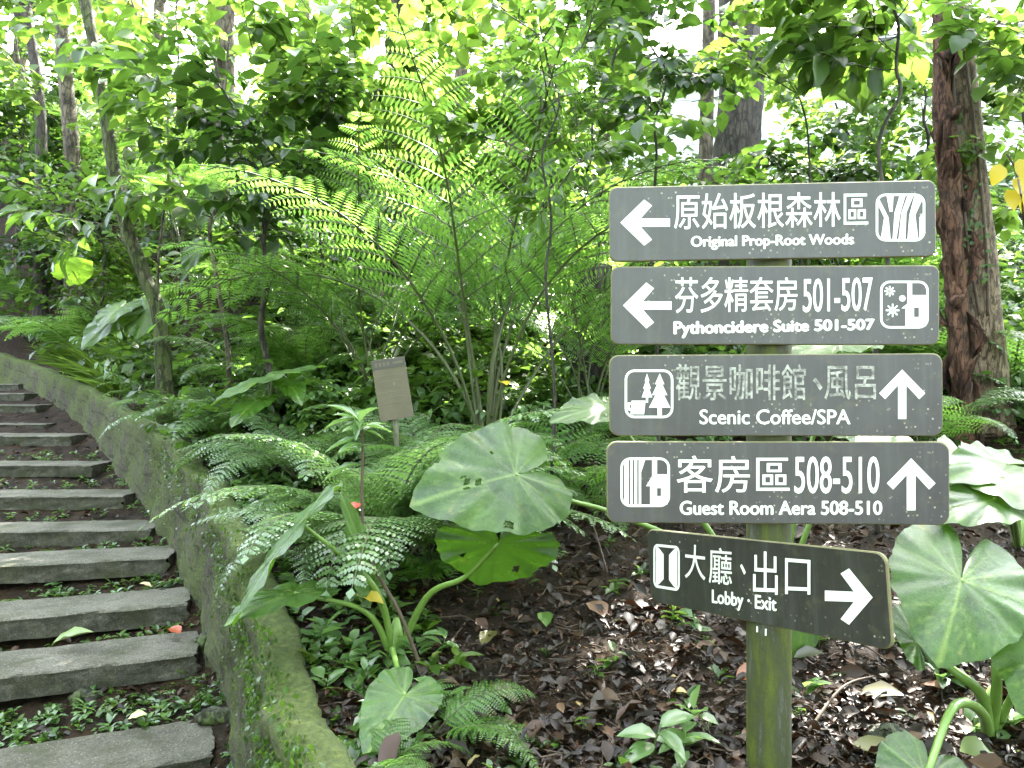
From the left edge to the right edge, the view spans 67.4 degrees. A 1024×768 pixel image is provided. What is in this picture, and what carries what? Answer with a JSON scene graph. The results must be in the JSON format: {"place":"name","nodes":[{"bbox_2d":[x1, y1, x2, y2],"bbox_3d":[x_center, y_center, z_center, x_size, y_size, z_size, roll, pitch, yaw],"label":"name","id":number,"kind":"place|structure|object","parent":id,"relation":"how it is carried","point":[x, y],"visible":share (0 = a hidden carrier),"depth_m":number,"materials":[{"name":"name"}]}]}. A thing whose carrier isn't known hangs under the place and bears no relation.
{"place":"outdoors","nodes":[
{"label":"outdoors","id":0,"kind":"place"},
{"bbox_2d":[0,0,699,103],"label":"sky","id":1,"kind":"structure","parent":0,"point":[368,53],"materials":[{"name":"white"}]},
{"bbox_2d":[0,104,1023,767],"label":"ground","id":2,"kind":"structure","parent":0,"point":[18,346],"depth_m":4.07,"materials":[{"name":"soil"}]},
{"bbox_2d":[0,258,32,309],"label":"fern","id":3,"kind":"object","parent":2,"relation":"on","point":[4,285],"visible":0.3,"depth_m":16.11,"materials":[{"name":"green plant"}]},
{"bbox_2d":[0,404,51,412],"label":"stone step","id":4,"kind":"object","parent":2,"relation":"on","point":[20,408],"visible":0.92,"depth_m":12.04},
{"bbox_2d":[9,0,48,341],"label":"tree","id":5,"kind":"object","parent":2,"relation":"on","point":[34,58],"visible":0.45,"depth_m":14.92,"materials":[{"name":"brown plant"}]},
{"bbox_2d":[0,433,88,446],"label":"stone step","id":6,"kind":"object","parent":2,"relation":"on","point":[41,439],"visible":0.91,"depth_m":9.83,"materials":[{"name":"stone"}]},
{"bbox_2d":[0,3,100,308],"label":"shrub","id":7,"kind":"object","parent":2,"relation":"on","point":[46,55],"visible":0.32,"depth_m":16.33,"materials":[{"name":"green plant"}]},
{"bbox_2d":[0,460,111,476],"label":"stone step","id":8,"kind":"object","parent":2,"relation":"on","point":[43,468],"visible":0.93,"depth_m":8.52,"materials":[{"name":"stone"}]},
{"bbox_2d":[0,305,120,350],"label":"fern","id":9,"kind":"object","parent":2,"relation":"on","point":[55,332],"visible":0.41,"depth_m":12.01,"materials":[{"name":"green plant"}]},
{"bbox_2d":[0,41,128,181],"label":"shrub","id":10,"kind":"object","parent":2,"relation":"on","point":[22,112],"visible":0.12,"depth_m":16.51,"materials":[{"name":"green plant"}]},
{"bbox_2d":[0,489,134,509],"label":"stone step","id":11,"kind":"object","parent":2,"relation":"on","point":[67,499],"visible":0.95,"depth_m":7.30,"materials":[{"name":"stone"}]},
{"bbox_2d":[53,10,85,320],"bbox_3d":[-7.991,-7.552,14.111,7.193,12.911,8.913,0,0,0],"label":"tree","id":12,"kind":"object","parent":2,"relation":"on","point":[71,141],"visible":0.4,"depth_m":13.89,"materials":[{"name":"grey plant"}]},
{"bbox_2d":[0,119,143,313],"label":"shrub","id":13,"kind":"object","parent":2,"relation":"on","point":[50,162],"visible":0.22,"depth_m":13.87,"materials":[{"name":"green plant"}]},
{"bbox_2d":[0,520,155,546],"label":"stone step","id":14,"kind":"object","parent":2,"relation":"on","point":[54,534],"visible":0.87,"depth_m":6.47,"materials":[{"name":"stone"}]},
{"bbox_2d":[0,545,175,583],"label":"stone step","id":15,"kind":"object","parent":2,"relation":"on","point":[50,566],"visible":0.93,"depth_m":5.73,"materials":[{"name":"stone"}]},
{"bbox_2d":[0,587,191,641],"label":"stone step","id":16,"kind":"object","parent":2,"relation":"on","point":[46,617],"visible":0.93,"depth_m":5.00,"materials":[{"name":"stone"}]},
{"bbox_2d":[0,153,198,348],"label":"shrub","id":17,"kind":"object","parent":2,"relation":"on","point":[36,198],"visible":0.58,"depth_m":11.09,"materials":[{"name":"green plant"}]},
{"bbox_2d":[0,631,199,701],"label":"stone step","id":18,"kind":"object","parent":2,"relation":"on","point":[39,672],"visible":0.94,"depth_m":4.41,"materials":[{"name":"stone"}]},
{"bbox_2d":[7,78,194,167],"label":"shrub","id":19,"kind":"object","parent":2,"relation":"on","point":[77,105],"visible":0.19,"depth_m":15.59,"materials":[{"name":"green plant"}]},
{"bbox_2d":[0,720,214,767],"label":"stone step","id":20,"kind":"object","parent":2,"relation":"on","point":[184,744],"visible":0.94,"depth_m":3.74,"materials":[{"name":"stone"}]},
{"bbox_2d":[51,258,168,348],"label":"taro plant","id":21,"kind":"object","parent":2,"relation":"on","point":[134,315],"visible":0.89,"depth_m":8.58,"materials":[{"name":"green plant"}]},
{"bbox_2d":[0,396,230,767],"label":"leaf litter","id":22,"kind":"object","parent":2,"relation":"on","point":[43,728],"visible":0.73,"depth_m":4.33,"materials":[{"name":"plant"}]},
{"bbox_2d":[0,449,232,767],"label":"path weeds","id":23,"kind":"object","parent":2,"relation":"on","point":[21,728],"visible":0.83,"depth_m":4.17,"materials":[{"name":"plant"}]},
{"bbox_2d":[23,193,224,397],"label":"fern","id":24,"kind":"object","parent":2,"relation":"on","point":[86,372],"depth_m":11.16,"materials":[{"name":"green plant"}]},
{"bbox_2d":[78,0,175,432],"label":"tree","id":25,"kind":"object","parent":2,"relation":"on","point":[164,381],"visible":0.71,"depth_m":7.45,"materials":[{"name":"brown plant"}]},
{"bbox_2d":[0,0,258,272],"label":"shrub","id":26,"kind":"object","parent":2,"relation":"on","point":[156,23],"visible":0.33,"depth_m":12.68,"materials":[{"name":"green plant"}]},
{"bbox_2d":[97,387,211,441],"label":"fern","id":27,"kind":"object","parent":2,"relation":"on","point":[152,414],"visible":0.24,"depth_m":7.33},
{"bbox_2d":[76,145,232,193],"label":"shrub","id":28,"kind":"object","parent":2,"relation":"on","point":[192,161],"visible":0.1,"depth_m":13.63,"materials":[{"name":"green plant"}]},
{"bbox_2d":[0,0,341,291],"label":"sapling","id":29,"kind":"object","parent":2,"relation":"on","point":[62,8],"visible":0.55,"depth_m":7.93,"materials":[{"name":"green plant"}]},
{"bbox_2d":[0,352,355,767],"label":"stone wall","id":30,"kind":"structure","parent":2,"relation":"on","point":[122,449],"depth_m":4.66,"materials":[{"name":"stone"}]},
{"bbox_2d":[112,405,325,767],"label":"creeper","id":31,"kind":"object","parent":30,"relation":"attached to","point":[266,755],"visible":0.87,"depth_m":3.07,"materials":[{"name":"green plant"}]},
{"bbox_2d":[76,146,291,269],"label":"fern","id":32,"kind":"object","parent":2,"relation":"on","point":[168,216],"visible":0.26,"depth_m":11.37,"materials":[{"name":"green plant"}]},
{"bbox_2d":[74,0,297,123],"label":"tree","id":33,"kind":"object","parent":2,"relation":"on","point":[161,9],"visible":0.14,"depth_m":23.00,"materials":[{"name":"green plant"}]},
{"bbox_2d":[108,391,288,438],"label":"fern","id":34,"kind":"object","parent":2,"relation":"on","point":[198,400],"visible":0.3,"depth_m":6.78,"materials":[{"name":"plant"}]},
{"bbox_2d":[193,706,230,725],"bbox_3d":[-1.556,1.753,4.054,0.227,0.104,0.144,0,0,0],"label":"rock","id":35,"kind":"object","parent":2,"relation":"on","point":[211,715],"visible":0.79,"depth_m":4.01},
{"bbox_2d":[181,203,244,270],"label":"taro plant","id":36,"kind":"object","parent":2,"relation":"on","point":[189,261],"visible":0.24,"depth_m":8.05,"materials":[{"name":"green plant"}]},
{"bbox_2d":[207,0,235,223],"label":"tree","id":37,"kind":"object","parent":2,"relation":"on","point":[225,23],"visible":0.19,"depth_m":12.87,"materials":[{"name":"grey plant"}]},
{"bbox_2d":[50,0,402,425],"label":"sapling","id":38,"kind":"object","parent":2,"relation":"on","point":[119,84],"visible":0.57,"depth_m":6.62,"materials":[{"name":"green plant"}]},
{"bbox_2d":[142,246,324,312],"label":"fern","id":39,"kind":"object","parent":2,"relation":"on","point":[258,287],"visible":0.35,"depth_m":9.29,"materials":[{"name":"green plant"}]},
{"bbox_2d":[135,334,340,380],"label":"fern","id":40,"kind":"object","parent":2,"relation":"on","point":[206,344],"visible":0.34,"depth_m":7.44,"materials":[{"name":"green plant"}]},
{"bbox_2d":[170,383,309,443],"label":"fern","id":41,"kind":"object","parent":2,"relation":"on","point":[225,414],"visible":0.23,"depth_m":6.20,"materials":[{"name":"plant"}]},
{"bbox_2d":[118,18,374,435],"bbox_3d":[-2.226,-1.120,6.480,2.221,3.430,2.046,0,0,0],"label":"sapling","id":42,"kind":"object","parent":2,"relation":"on","point":[193,69],"visible":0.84,"depth_m":6.13,"materials":[{"name":"green plant"}]},
{"bbox_2d":[170,441,323,480],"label":"fern","id":43,"kind":"object","parent":2,"relation":"on","point":[252,451],"visible":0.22,"depth_m":5.58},
{"bbox_2d":[212,365,326,427],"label":"taro plant","id":44,"kind":"object","parent":2,"relation":"on","point":[292,385],"visible":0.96,"depth_m":4.92,"materials":[{"name":"green plant"}]},
{"bbox_2d":[174,426,393,496],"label":"fern","id":45,"kind":"object","parent":2,"relation":"on","point":[276,456],"visible":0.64,"depth_m":5.43,"materials":[{"name":"plant"}]},
{"bbox_2d":[169,313,420,388],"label":"fern","id":46,"kind":"object","parent":2,"relation":"on","point":[286,346],"visible":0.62,"depth_m":7.09,"materials":[{"name":"green plant"}]},
{"bbox_2d":[190,94,431,327],"bbox_3d":[-2.192,-1.873,8.831,2.563,2.718,2.300,0,0,34],"label":"shrub","id":47,"kind":"object","parent":2,"relation":"on","point":[332,123],"visible":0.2,"depth_m":8.68,"materials":[{"name":"green plant"}]},
{"bbox_2d":[192,492,433,595],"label":"fern","id":48,"kind":"object","parent":2,"relation":"on","point":[272,541],"visible":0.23,"depth_m":3.92,"materials":[{"name":"plant"}]},
{"bbox_2d":[0,0,683,103],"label":"background woods","id":49,"kind":"object","parent":2,"relation":"on","point":[239,58],"visible":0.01,"depth_m":33.48,"materials":[{"name":"green plant"}]},
{"bbox_2d":[268,427,422,474],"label":"fern","id":50,"kind":"object","parent":2,"relation":"on","point":[309,439],"visible":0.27,"depth_m":5.65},
{"bbox_2d":[153,100,563,410],"bbox_3d":[-1.490,-0.832,6.657,3.206,2.256,3.094,0,0,-35],"label":"giant fern","id":51,"kind":"object","parent":2,"relation":"on","point":[309,309],"visible":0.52,"depth_m":6.40,"materials":[{"name":"green plant"}]},
{"bbox_2d":[137,408,590,600],"bbox_3d":[-0.358,0.566,3.866,1.710,0.904,2.379,0,0,38],"label":"fern","id":52,"kind":"object","parent":2,"relation":"on","point":[401,508],"visible":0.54,"depth_m":3.58,"materials":[{"name":"plant"}]},
{"bbox_2d":[322,405,419,665],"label":"young shrub","id":53,"kind":"object","parent":2,"relation":"on","point":[358,424],"visible":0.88,"depth_m":3.17,"materials":[{"name":"plant"}]},
{"bbox_2d":[225,0,527,353],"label":"sapling","id":54,"kind":"object","parent":2,"relation":"on","point":[367,17],"visible":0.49,"depth_m":7.08,"materials":[{"name":"green plant"}]},
{"bbox_2d":[281,285,483,328],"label":"fern","id":55,"kind":"object","parent":2,"relation":"on","point":[366,307],"visible":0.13,"depth_m":8.18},
{"bbox_2d":[371,356,413,488],"bbox_3d":[-0.778,0.423,5.001,0.278,1.213,0.058,0,0,-8],"label":"plant plaque","id":56,"kind":"object","parent":2,"relation":"on","point":[392,389],"visible":0.91,"depth_m":4.99,"materials":[{"name":"metal"}]},
{"bbox_2d":[225,482,560,757],"bbox_3d":[-0.458,0.787,2.898,0.983,0.804,0.908,0,0,35],"label":"taro plant","id":57,"kind":"object","parent":2,"relation":"on","point":[490,557],"visible":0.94,"depth_m":2.95,"materials":[{"name":"green plant"}]},
{"bbox_2d":[324,542,465,593],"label":"fern","id":58,"kind":"object","parent":2,"relation":"on","point":[436,568],"visible":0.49,"depth_m":3.81,"materials":[{"name":"green plant"}]},
{"bbox_2d":[384,0,414,284],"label":"tree","id":59,"kind":"object","parent":2,"relation":"on","point":[398,6],"visible":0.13,"depth_m":9.26,"materials":[{"name":"green plant"}]},
{"bbox_2d":[337,718,471,767],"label":"fern","id":60,"kind":"object","parent":2,"relation":"on","point":[389,762],"visible":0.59,"depth_m":2.38,"materials":[{"name":"green plant"}]},
{"bbox_2d":[292,402,562,495],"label":"fern","id":61,"kind":"object","parent":2,"relation":"on","point":[404,436],"visible":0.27,"depth_m":5.38,"materials":[{"name":"plant"}]},
{"bbox_2d":[224,451,633,579],"bbox_3d":[-0.474,0.657,3.978,1.666,0.686,2.010,0,0,-39],"label":"fern","id":62,"kind":"object","parent":2,"relation":"on","point":[354,472],"visible":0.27,"depth_m":3.77,"materials":[{"name":"plant"}]},
{"bbox_2d":[147,0,730,428],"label":"giant fern","id":63,"kind":"object","parent":2,"relation":"on","point":[525,282],"visible":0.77,"depth_m":5.46,"materials":[{"name":"green plant"}]},
{"bbox_2d":[318,421,592,491],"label":"fern","id":64,"kind":"object","parent":2,"relation":"on","point":[384,446],"visible":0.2,"depth_m":4.56,"materials":[{"name":"green plant"}]},
{"bbox_2d":[445,647,482,671],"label":"seedling","id":65,"kind":"object","parent":2,"relation":"on","point":[459,658],"visible":0.98,"depth_m":3.02,"materials":[{"name":"green plant"}]},
{"bbox_2d":[427,678,538,767],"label":"fern","id":66,"kind":"object","parent":2,"relation":"on","point":[464,713],"visible":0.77,"depth_m":2.52,"materials":[{"name":"green plant"}]},
{"bbox_2d":[360,0,633,269],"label":"shrub","id":67,"kind":"object","parent":2,"relation":"on","point":[541,8],"visible":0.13,"depth_m":9.28,"materials":[{"name":"green plant"}]},
{"bbox_2d":[0,63,1023,461],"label":"undergrowth","id":68,"kind":"object","parent":2,"relation":"on","point":[520,363],"visible":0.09,"depth_m":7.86,"materials":[{"name":"green plant"}]},
{"bbox_2d":[406,0,666,474],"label":"sapling","id":69,"kind":"object","parent":2,"relation":"on","point":[509,57],"visible":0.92,"depth_m":4.60,"materials":[{"name":"green plant"}]},
{"bbox_2d":[396,229,707,428],"bbox_3d":[0.476,-0.360,6.400,2.673,1.563,2.557,0,0,0],"label":"giant fern","id":70,"kind":"object","parent":2,"relation":"on","point":[604,328],"visible":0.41,"depth_m":6.14,"materials":[{"name":"green plant"}]},
{"bbox_2d":[520,410,605,513],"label":"fern","id":71,"kind":"object","parent":2,"relation":"on","point":[601,473],"visible":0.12,"depth_m":5.04,"materials":[{"name":"green plant"}]},
{"bbox_2d":[129,305,1023,767],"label":"ground cover","id":72,"kind":"object","parent":2,"relation":"on","point":[325,631],"visible":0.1,"depth_m":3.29,"materials":[{"name":"plant"}]},
{"bbox_2d":[569,262,614,397],"bbox_3d":[0.724,-0.376,6.890,0.472,1.384,0.490,0,0,0],"label":"tree stump","id":73,"kind":"object","parent":2,"relation":"on","point":[595,370],"visible":0.31,"depth_m":6.74,"materials":[{"name":"green plant"}]},
{"bbox_2d":[533,422,656,476],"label":"fern","id":74,"kind":"object","parent":2,"relation":"on","point":[595,444],"visible":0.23,"depth_m":5.18,"materials":[{"name":"green plant"}]},
{"bbox_2d":[172,319,1023,767],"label":"leaf litter","id":75,"kind":"object","parent":2,"relation":"on","point":[610,749],"visible":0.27,"depth_m":2.84,"materials":[{"name":"plant"}]},
{"bbox_2d":[205,385,1023,767],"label":"twigs","id":76,"kind":"object","parent":75,"relation":"on","point":[661,659],"visible":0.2,"depth_m":2.95,"materials":[{"name":"wood"}]},
{"bbox_2d":[860,680,903,696],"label":"fallen leaf","id":77,"kind":"object","parent":75,"relation":"on","point":[879,687],"visible":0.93,"depth_m":2.84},
{"bbox_2d":[464,0,767,257],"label":"shrub","id":78,"kind":"object","parent":2,"relation":"on","point":[688,126],"visible":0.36,"depth_m":7.40,"materials":[{"name":"green plant"}]},
{"bbox_2d":[617,709,695,764],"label":"seedling","id":79,"kind":"object","parent":2,"relation":"on","point":[673,738],"visible":0.97,"depth_m":2.45,"materials":[{"name":"plant"}]},
{"bbox_2d":[554,0,761,440],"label":"sapling","id":80,"kind":"object","parent":2,"relation":"on","point":[647,10],"visible":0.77,"depth_m":5.00,"materials":[{"name":"green plant"}]},
{"bbox_2d":[409,345,912,659],"bbox_3d":[0.636,0.483,3.195,2.141,1.414,0.571,0,0,-11],"label":"taro plant","id":81,"kind":"object","parent":2,"relation":"on","point":[527,503],"visible":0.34,"depth_m":2.94,"materials":[{"name":"green plant"}]},
{"bbox_2d":[616,345,732,354],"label":"fern","id":82,"kind":"object","parent":2,"relation":"on","point":[660,347],"visible":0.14,"depth_m":7.07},
{"bbox_2d":[658,720,720,766],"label":"seedling","id":83,"kind":"object","parent":2,"relation":"on","point":[688,726],"visible":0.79,"depth_m":2.43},
{"bbox_2d":[696,0,714,265],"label":"tree","id":84,"kind":"object","parent":2,"relation":"on","point":[705,150],"visible":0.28,"depth_m":9.83,"materials":[{"name":"grey plant"}]},
{"bbox_2d":[664,144,789,351],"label":"shrub","id":85,"kind":"object","parent":2,"relation":"on","point":[751,174],"visible":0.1,"depth_m":6.50,"materials":[{"name":"green plant"}]},
{"bbox_2d":[708,0,781,265],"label":"tree","id":86,"kind":"object","parent":2,"relation":"on","point":[742,129],"visible":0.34,"depth_m":8.97,"materials":[{"name":"grey plant"}]},
{"bbox_2d":[606,180,948,767],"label":"signpost","id":87,"kind":"object","parent":2,"relation":"on","point":[768,482],"visible":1,"depth_m":2.30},
{"bbox_2d":[686,0,916,440],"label":"sapling","id":88,"kind":"object","parent":2,"relation":"on","point":[741,71],"visible":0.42,"depth_m":5.00,"materials":[{"name":"green plant"}]},
{"bbox_2d":[583,0,1023,196],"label":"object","id":89,"kind":"structure","parent":2,"relation":"on","point":[691,42],"depth_m":14.73,"materials":[{"name":"paint"}]},
{"bbox_2d":[708,110,913,265],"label":"shrub","id":90,"kind":"object","parent":2,"relation":"on","point":[864,171],"visible":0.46,"depth_m":7.84,"materials":[{"name":"green plant"}]},
{"bbox_2d":[747,0,932,534],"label":"sapling","id":91,"kind":"object","parent":2,"relation":"on","point":[825,60],"visible":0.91,"depth_m":4.50,"materials":[{"name":"green plant"}]},
{"bbox_2d":[760,4,932,265],"bbox_3d":[4.482,-3.152,10.584,2.749,3.314,2.793,0,0,0],"label":"shrub","id":92,"kind":"object","parent":2,"relation":"on","point":[780,100],"visible":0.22,"depth_m":10.35,"materials":[{"name":"green plant"}]},
{"bbox_2d":[778,14,932,114],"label":"nest fern","id":93,"kind":"object","parent":2,"relation":"on","point":[861,104],"visible":0.31,"depth_m":7.56,"materials":[{"name":"green plant"}]},
{"bbox_2d":[864,722,905,738],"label":"dead leaf","id":94,"kind":"object","parent":2,"relation":"on","point":[873,730],"visible":0.36,"depth_m":2.56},
{"bbox_2d":[793,316,1023,358],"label":"fern","id":95,"kind":"object","parent":2,"relation":"on","point":[931,348],"visible":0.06,"depth_m":6.67,"materials":[{"name":"green plant"}]},
{"bbox_2d":[794,228,1023,277],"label":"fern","id":96,"kind":"object","parent":2,"relation":"on","point":[931,260],"visible":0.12,"depth_m":8.60,"materials":[{"name":"green plant"}]},
{"bbox_2d":[830,0,1023,262],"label":"shrub","id":97,"kind":"object","parent":2,"relation":"on","point":[882,105],"visible":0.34,"depth_m":9.12,"materials":[{"name":"green plant"}]},
{"bbox_2d":[875,523,1023,767],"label":"taro plant","id":98,"kind":"object","parent":2,"relation":"on","point":[949,615],"visible":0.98,"depth_m":2.40,"materials":[{"name":"green plant"}]},
{"bbox_2d":[909,6,1023,245],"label":"shrub","id":99,"kind":"object","parent":2,"relation":"on","point":[1007,103],"visible":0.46,"depth_m":6.12,"materials":[{"name":"green plant"}]},
{"bbox_2d":[909,395,1023,442],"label":"fern","id":100,"kind":"object","parent":2,"relation":"on","point":[955,428],"visible":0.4,"depth_m":5.34,"materials":[{"name":"green plant"}]},
{"bbox_2d":[920,0,1023,92],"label":"sapling","id":101,"kind":"object","parent":2,"relation":"on","point":[967,27],"visible":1,"depth_m":5.31,"materials":[{"name":"green plant"}]},
{"bbox_2d":[931,0,1016,446],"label":"tree","id":102,"kind":"object","parent":2,"relation":"on","point":[969,269],"visible":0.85,"depth_m":5.94,"materials":[{"name":"brown plant"}]},
{"bbox_2d":[869,0,1023,108],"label":"nest fern","id":103,"kind":"object","parent":102,"relation":"attached to","point":[986,98],"visible":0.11,"depth_m":6.92,"materials":[{"name":"green plant"}]},
{"bbox_2d":[937,435,1023,549],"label":"taro plant","id":104,"kind":"object","parent":2,"relation":"on","point":[987,485],"visible":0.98,"depth_m":2.80,"materials":[{"name":"green plant"}]},
{"bbox_2d":[960,736,1000,758],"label":"fallen leaf","id":105,"kind":"object","parent":2,"relation":"on","point":[973,745],"visible":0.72,"depth_m":2.44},
{"bbox_2d":[941,330,1023,387],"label":"fern","id":106,"kind":"object","parent":2,"relation":"on","point":[1016,334],"visible":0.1,"depth_m":6.19,"materials":[{"name":"green plant"}]},
{"bbox_2d":[972,373,1023,407],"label":"fern","id":107,"kind":"object","parent":2,"relation":"on","point":[1013,391],"visible":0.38,"depth_m":5.67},
{"bbox_2d":[989,153,1023,227],"bbox_3d":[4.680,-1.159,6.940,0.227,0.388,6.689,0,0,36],"label":"yellow leaf sprig","id":108,"kind":"object","parent":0,"point":[998,173],"visible":1,"depth_m":4.49,"materials":[{"name":"plant"}]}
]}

